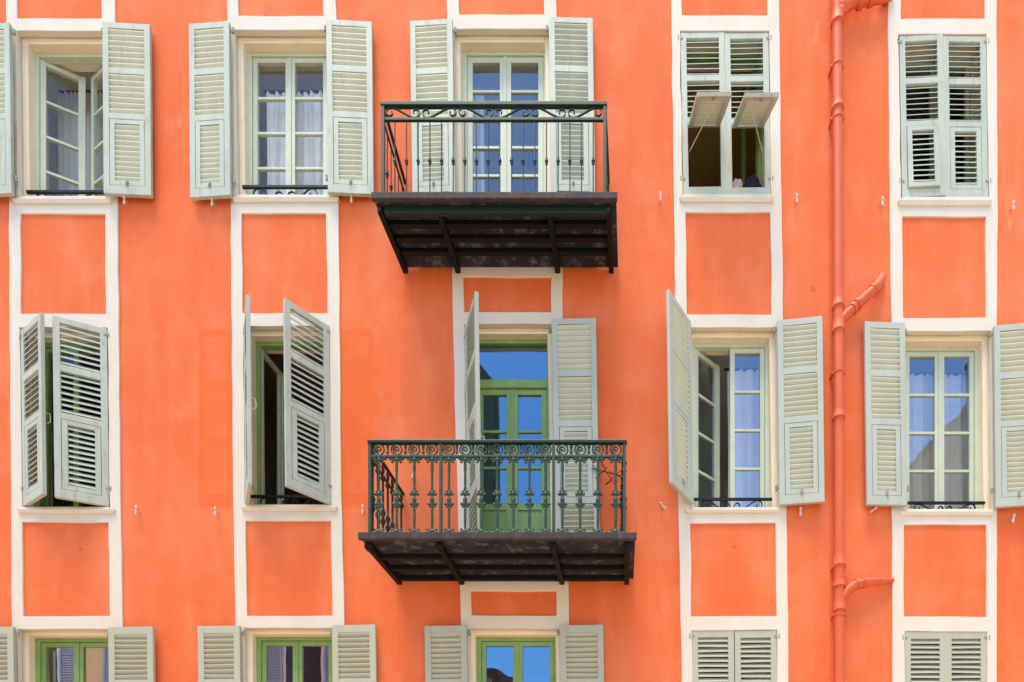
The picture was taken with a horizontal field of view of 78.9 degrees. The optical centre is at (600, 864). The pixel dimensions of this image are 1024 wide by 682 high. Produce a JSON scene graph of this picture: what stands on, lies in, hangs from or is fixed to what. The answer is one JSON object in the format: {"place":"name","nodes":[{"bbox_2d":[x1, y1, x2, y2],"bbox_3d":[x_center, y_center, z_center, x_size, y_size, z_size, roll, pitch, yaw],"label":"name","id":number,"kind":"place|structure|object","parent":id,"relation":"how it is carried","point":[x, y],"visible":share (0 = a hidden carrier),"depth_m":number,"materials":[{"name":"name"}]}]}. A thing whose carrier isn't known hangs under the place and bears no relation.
{"place":"outdoors","nodes":[
{"label":"outdoors","id":0,"kind":"place"},
{"label":"street","id":1,"kind":"structure","parent":0,"visible":0},
{"bbox_2d":[0,0,1023,681],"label":"apartment building","id":2,"kind":"structure","parent":1,"relation":"on","point":[166,280],"depth_m":6.75,"materials":[{"name":"orange paint"}]},
{"bbox_2d":[0,23,17,196],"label":"louvred shutter","id":3,"kind":"object","parent":2,"relation":"attached to","point":[7,179],"visible":1,"depth_m":6.66,"materials":[{"name":"paint"}]},
{"bbox_2d":[0,627,19,681],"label":"louvred shutter","id":4,"kind":"object","parent":2,"relation":"attached to","point":[8,664],"visible":1,"depth_m":6.67,"materials":[{"name":"green paint"}]},
{"bbox_2d":[19,312,50,506],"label":"louvred shutter","id":5,"kind":"object","parent":2,"relation":"attached to","point":[32,494],"visible":1,"depth_m":6.61,"materials":[{"name":"green paint"}]},
{"bbox_2d":[12,36,111,204],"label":"window","id":6,"kind":"structure","parent":2,"relation":"in","point":[49,65],"depth_m":6.91,"materials":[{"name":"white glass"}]},
{"bbox_2d":[26,190,103,195],"bbox_3d":[-5.905,-7.383,6.800,0.890,0.138,0.024,0,0,0],"label":"window guard","id":7,"kind":"object","parent":2,"relation":"attached to","point":[87,192],"visible":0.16,"depth_m":6.79,"materials":[{"name":"black metal"}]},
{"bbox_2d":[22,630,108,681],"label":"window","id":8,"kind":"structure","parent":2,"relation":"in","point":[47,656],"depth_m":6.90,"materials":[{"name":"green wood"}]},
{"bbox_2d":[16,331,115,513],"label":"window","id":9,"kind":"structure","parent":2,"relation":"in","point":[48,504],"depth_m":6.90,"materials":[{"name":"green wood"}]},
{"bbox_2d":[52,314,110,507],"bbox_3d":[-5.608,-4.893,6.668,0.508,1.944,0.070,-1,0,-23],"label":"louvred shutter","id":10,"kind":"object","parent":2,"relation":"attached to","point":[64,424],"visible":1,"depth_m":6.64,"materials":[{"name":"green paint"}]},
{"bbox_2d":[57,90,107,197],"bbox_3d":[-6.155,-8.543,7.367,0.718,1.472,0.076,0,0,2],"label":"curtain","id":11,"kind":"object","parent":2,"relation":"hanging from","point":[67,134],"visible":0.44,"depth_m":7.36,"materials":[{"name":"white fabric"}]},
{"bbox_2d":[101,22,152,198],"bbox_3d":[-5.162,-8.201,6.676,0.533,1.858,0.070,0,0,-3],"label":"louvred shutter","id":12,"kind":"object","parent":2,"relation":"attached to","point":[127,118],"visible":1,"depth_m":6.67,"materials":[{"name":"paint"}]},
{"bbox_2d":[107,627,155,681],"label":"louvred shutter","id":13,"kind":"object","parent":2,"relation":"attached to","point":[131,653],"visible":1,"depth_m":6.67,"materials":[{"name":"green paint"}]},
{"bbox_2d":[189,21,235,200],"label":"louvred shutter","id":14,"kind":"object","parent":2,"relation":"attached to","point":[210,106],"visible":1,"depth_m":6.67,"materials":[{"name":"paint"}]},
{"bbox_2d":[198,626,244,681],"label":"louvred shutter","id":15,"kind":"object","parent":2,"relation":"attached to","point":[219,653],"visible":1,"depth_m":6.67,"materials":[{"name":"green paint"}]},
{"bbox_2d":[243,295,256,504],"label":"louvred shutter","id":16,"kind":"object","parent":2,"relation":"attached to","point":[247,404],"visible":1,"depth_m":6.36,"materials":[{"name":"green paint"}]},
{"bbox_2d":[242,185,327,194],"bbox_3d":[-3.489,-7.418,6.800,0.945,0.178,0.024,0,0,0],"label":"window guard","id":17,"kind":"object","parent":2,"relation":"attached to","point":[262,187],"visible":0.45,"depth_m":6.79,"materials":[{"name":"black metal"}]},
{"bbox_2d":[251,495,319,504],"bbox_3d":[-3.436,-4.010,6.800,0.867,0.144,0.024,0,0,0],"label":"window guard","id":18,"kind":"object","parent":2,"relation":"attached to","point":[262,497],"visible":0.67,"depth_m":6.79,"materials":[{"name":"black metal"}]},
{"bbox_2d":[232,36,339,202],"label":"window","id":19,"kind":"structure","parent":2,"relation":"in","point":[290,64],"depth_m":6.90,"materials":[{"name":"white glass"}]},
{"bbox_2d":[241,330,337,511],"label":"window","id":20,"kind":"structure","parent":2,"relation":"in","point":[267,348],"depth_m":7.23,"materials":[{"name":"green wood"}]},
{"bbox_2d":[246,629,332,681],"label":"window","id":21,"kind":"structure","parent":2,"relation":"in","point":[274,655],"depth_m":6.90,"materials":[{"name":"green wood"}]},
{"bbox_2d":[264,90,322,194],"bbox_3d":[-3.420,-8.187,7.045,0.866,1.355,0.077,0,0,-1],"label":"curtain","id":22,"kind":"object","parent":2,"relation":"hanging from","point":[309,119],"visible":0.38,"depth_m":7.04,"materials":[{"name":"white fabric"}]},
{"bbox_2d":[283,298,331,504],"bbox_3d":[-3.128,-4.919,6.589,0.070,1.954,0.503,-1,0,43],"label":"louvred shutter","id":23,"kind":"object","parent":2,"relation":"attached to","point":[321,490],"visible":1,"depth_m":6.55,"materials":[{"name":"green paint"}]},
{"bbox_2d":[324,19,373,196],"bbox_3d":[-2.741,-8.221,6.676,0.523,1.878,0.070,-1,0,-3],"label":"louvred shutter","id":24,"kind":"object","parent":2,"relation":"attached to","point":[350,109],"visible":0.99,"depth_m":6.67,"materials":[{"name":"paint"}]},
{"bbox_2d":[330,625,376,681],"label":"louvred shutter","id":25,"kind":"object","parent":2,"relation":"attached to","point":[354,653],"visible":1,"depth_m":6.67,"materials":[{"name":"green paint"}]},
{"bbox_2d":[410,18,456,191],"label":"louvred shutter","id":26,"kind":"object","parent":2,"relation":"attached to","point":[432,60],"visible":0.66,"depth_m":6.67,"materials":[{"name":"paint"}]},
{"bbox_2d":[425,625,470,681],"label":"louvred shutter","id":27,"kind":"object","parent":2,"relation":"attached to","point":[446,653],"visible":1,"depth_m":6.67,"materials":[{"name":"green paint"}]},
{"bbox_2d":[464,291,484,531],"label":"louvred shutter","id":28,"kind":"object","parent":2,"relation":"attached to","point":[472,373],"visible":0.74,"depth_m":6.46,"materials":[{"name":"green paint"}]},
{"bbox_2d":[473,96,484,191],"bbox_3d":[-1.420,-7.837,7.153,0.250,2.330,0.078,0,0,-7],"label":"curtain","id":29,"kind":"object","parent":2,"relation":"hanging from","point":[481,154],"visible":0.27,"depth_m":7.16,"materials":[{"name":"white fabric"}]},
{"bbox_2d":[371,101,617,272],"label":"balcony","id":30,"kind":"structure","parent":2,"relation":"attached to","point":[457,231],"depth_m":6.15,"materials":[{"name":"metal"}]},
{"bbox_2d":[358,440,636,584],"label":"balcony","id":31,"kind":"structure","parent":2,"relation":"attached to","point":[461,556],"depth_m":5.92,"materials":[{"name":"metal"}]},
{"bbox_2d":[592,464,620,484],"bbox_3d":[0.074,-4.210,6.635,0.347,0.252,0.039,0,0,0],"label":"drying rack","id":32,"kind":"object","parent":31,"relation":"attached to","point":[611,478],"visible":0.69,"depth_m":6.64,"materials":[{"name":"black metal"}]},
{"bbox_2d":[455,34,550,191],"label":"french door","id":33,"kind":"structure","parent":2,"relation":"in","point":[493,67],"depth_m":6.90,"materials":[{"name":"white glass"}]},
{"bbox_2d":[472,327,553,531],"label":"french door","id":34,"kind":"structure","parent":2,"relation":"in","point":[516,380],"depth_m":6.92,"materials":[{"name":"green wood"}]},
{"bbox_2d":[470,629,559,681],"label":"window","id":35,"kind":"structure","parent":2,"relation":"in","point":[495,655],"depth_m":6.90,"materials":[{"name":"green wood"}]},
{"bbox_2d":[546,17,594,191],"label":"louvred shutter","id":36,"kind":"object","parent":2,"relation":"attached to","point":[571,59],"visible":0.68,"depth_m":6.67,"materials":[{"name":"green paint"}]},
{"bbox_2d":[548,318,599,531],"bbox_3d":[-0.287,-4.547,6.674,0.518,2.754,0.070,-1,0,0],"label":"louvred shutter","id":37,"kind":"object","parent":2,"relation":"attached to","point":[574,377],"visible":0.64,"depth_m":6.67,"materials":[{"name":"grey paint"}]},
{"bbox_2d":[557,625,603,681],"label":"louvred shutter","id":38,"kind":"object","parent":2,"relation":"attached to","point":[581,653],"visible":1,"depth_m":6.67,"materials":[{"name":"green paint"}]},
{"bbox_2d":[666,289,693,504],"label":"louvred shutter","id":39,"kind":"object","parent":2,"relation":"attached to","point":[679,379],"visible":1,"depth_m":6.50,"materials":[{"name":"grey paint"}]},
{"bbox_2d":[689,630,733,681],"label":"louvred shutter","id":40,"kind":"object","parent":2,"relation":"attached to","point":[727,636],"visible":1,"depth_m":6.74,"materials":[{"name":"green paint"}]},
{"bbox_2d":[679,42,773,202],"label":"window","id":41,"kind":"structure","parent":2,"relation":"in","point":[747,154],"depth_m":7.45,"materials":[{"name":"green wood"}]},
{"bbox_2d":[678,32,731,193],"bbox_3d":[1.112,-8.236,6.468,0.518,1.782,0.616,-1,0,0],"label":"louvred shutter","id":42,"kind":"object","parent":41,"relation":"attached to","point":[709,109],"visible":0.98,"depth_m":6.74,"materials":[{"name":"green paint"}]},
{"bbox_2d":[724,33,778,193],"bbox_3d":[1.630,-8.230,6.468,0.518,1.782,0.616,-1,0,0],"label":"louvred shutter","id":43,"kind":"object","parent":41,"relation":"attached to","point":[755,109],"visible":0.98,"depth_m":6.74,"materials":[{"name":"green paint"}]},
{"bbox_2d":[684,331,779,512],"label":"window","id":44,"kind":"structure","parent":2,"relation":"in","point":[712,351],"depth_m":6.91,"materials":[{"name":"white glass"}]},
{"bbox_2d":[694,498,771,506],"bbox_3d":[1.452,-3.980,6.800,0.885,0.144,0.024,0,0,0],"label":"window guard","id":45,"kind":"object","parent":2,"relation":"attached to","point":[709,500],"visible":0.68,"depth_m":6.79,"materials":[{"name":"black metal"}]},
{"bbox_2d":[698,638,769,678],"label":"window","id":46,"kind":"structure","parent":2,"relation":"in","point":[768,638],"depth_m":8.25,"materials":[{"name":"green wood"}]},
{"bbox_2d":[732,179,742,187],"bbox_3d":[1.518,-7.516,6.834,0.140,0.234,0.067,0,0,0],"label":"folded cloth","id":47,"kind":"object","parent":2,"relation":"on","point":[736,183],"visible":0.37,"depth_m":6.81,"materials":[{"name":"pink fabric"}]},
{"bbox_2d":[724,368,758,506],"bbox_3d":[1.738,-4.818,7.108,0.627,1.842,0.081,0,0,0],"label":"curtain","id":48,"kind":"object","parent":2,"relation":"hanging from","point":[746,444],"visible":0.45,"depth_m":7.11,"materials":[{"name":"white fabric"}]},
{"bbox_2d":[742,173,761,187],"bbox_3d":[1.676,-7.539,6.836,0.257,0.261,0.069,0,0,0],"label":"folded cloth","id":49,"kind":"object","parent":2,"relation":"on","point":[752,180],"visible":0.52,"depth_m":6.81,"materials":[{"name":"fabric"}]},
{"bbox_2d":[734,630,779,681],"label":"louvred shutter","id":50,"kind":"object","parent":2,"relation":"attached to","point":[756,636],"visible":1,"depth_m":6.74,"materials":[{"name":"green paint"}]},
{"bbox_2d":[773,316,824,505],"bbox_3d":[2.149,-4.911,6.661,0.513,2.003,0.070,-1,0,6],"label":"louvred shutter","id":51,"kind":"object","parent":2,"relation":"attached to","point":[800,394],"visible":1,"depth_m":6.66,"materials":[{"name":"grey paint"}]},
{"bbox_2d":[828,0,893,681],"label":"drainpipe","id":52,"kind":"object","parent":2,"relation":"attached to","point":[841,9],"visible":1,"depth_m":6.62,"materials":[{"name":"orange metal"}]},
{"bbox_2d":[880,196,883,206],"bbox_3d":[3.070,-7.225,6.715,0.030,0.102,0.068,0,0,0],"label":"shutter stay","id":53,"kind":"object","parent":2,"relation":"attached to","point":[882,202],"visible":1,"depth_m":6.69,"materials":[{"name":"white metal"}]},
{"bbox_2d":[863,321,908,506],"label":"louvred shutter","id":54,"kind":"object","parent":2,"relation":"attached to","point":[885,417],"visible":1,"depth_m":6.66,"materials":[{"name":"grey paint"}]},
{"bbox_2d":[902,631,945,681],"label":"louvred shutter","id":55,"kind":"object","parent":2,"relation":"attached to","point":[939,638],"visible":1,"depth_m":6.74,"materials":[{"name":"green paint"}]},
{"bbox_2d":[909,373,967,508],"bbox_3d":[3.963,-4.792,7.109,1.022,1.789,0.077,0,0,0],"label":"curtain","id":56,"kind":"object","parent":2,"relation":"hanging from","point":[921,447],"visible":0.5,"depth_m":7.11,"materials":[{"name":"white fabric"}]},
{"bbox_2d":[897,44,991,206],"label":"window","id":57,"kind":"structure","parent":2,"relation":"in","point":[905,201],"depth_m":6.90,"materials":[{"name":"white glass"}]},
{"bbox_2d":[897,34,945,197],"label":"louvred shutter","id":58,"kind":"object","parent":57,"relation":"attached to","point":[934,187],"visible":0.98,"depth_m":6.73,"materials":[{"name":"green paint"}]},
{"bbox_2d":[943,36,990,196],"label":"louvred shutter","id":59,"kind":"object","parent":57,"relation":"attached to","point":[977,129],"visible":0.99,"depth_m":6.74,"materials":[{"name":"green paint"}]},
{"bbox_2d":[911,644,978,678],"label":"window","id":60,"kind":"structure","parent":2,"relation":"in","point":[911,644],"depth_m":6.92,"materials":[{"name":"green wood"}]},
{"bbox_2d":[907,501,984,508],"bbox_3d":[3.807,-3.950,6.800,0.882,0.124,0.024,0,0,0],"label":"window guard","id":61,"kind":"object","parent":2,"relation":"attached to","point":[924,503],"visible":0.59,"depth_m":6.79,"materials":[{"name":"black metal"}]},
{"bbox_2d":[899,334,993,515],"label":"window","id":62,"kind":"structure","parent":2,"relation":"in","point":[938,355],"depth_m":6.89,"materials":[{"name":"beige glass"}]},
{"bbox_2d":[946,632,989,681],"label":"louvred shutter","id":63,"kind":"object","parent":2,"relation":"attached to","point":[979,639],"visible":1,"depth_m":6.74,"materials":[{"name":"green paint"}]},
{"bbox_2d":[989,323,1023,508],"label":"louvred shutter","id":64,"kind":"object","parent":2,"relation":"attached to","point":[1008,389],"visible":1,"depth_m":6.66,"materials":[{"name":"grey paint"}]},
{"bbox_2d":[1010,200,1014,210],"bbox_3d":[4.498,-7.180,6.715,0.030,0.102,0.068,0,0,0],"label":"shutter stay","id":65,"kind":"object","parent":2,"relation":"attached to","point":[1013,206],"visible":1,"depth_m":6.69,"materials":[{"name":"white metal"}]}
]}

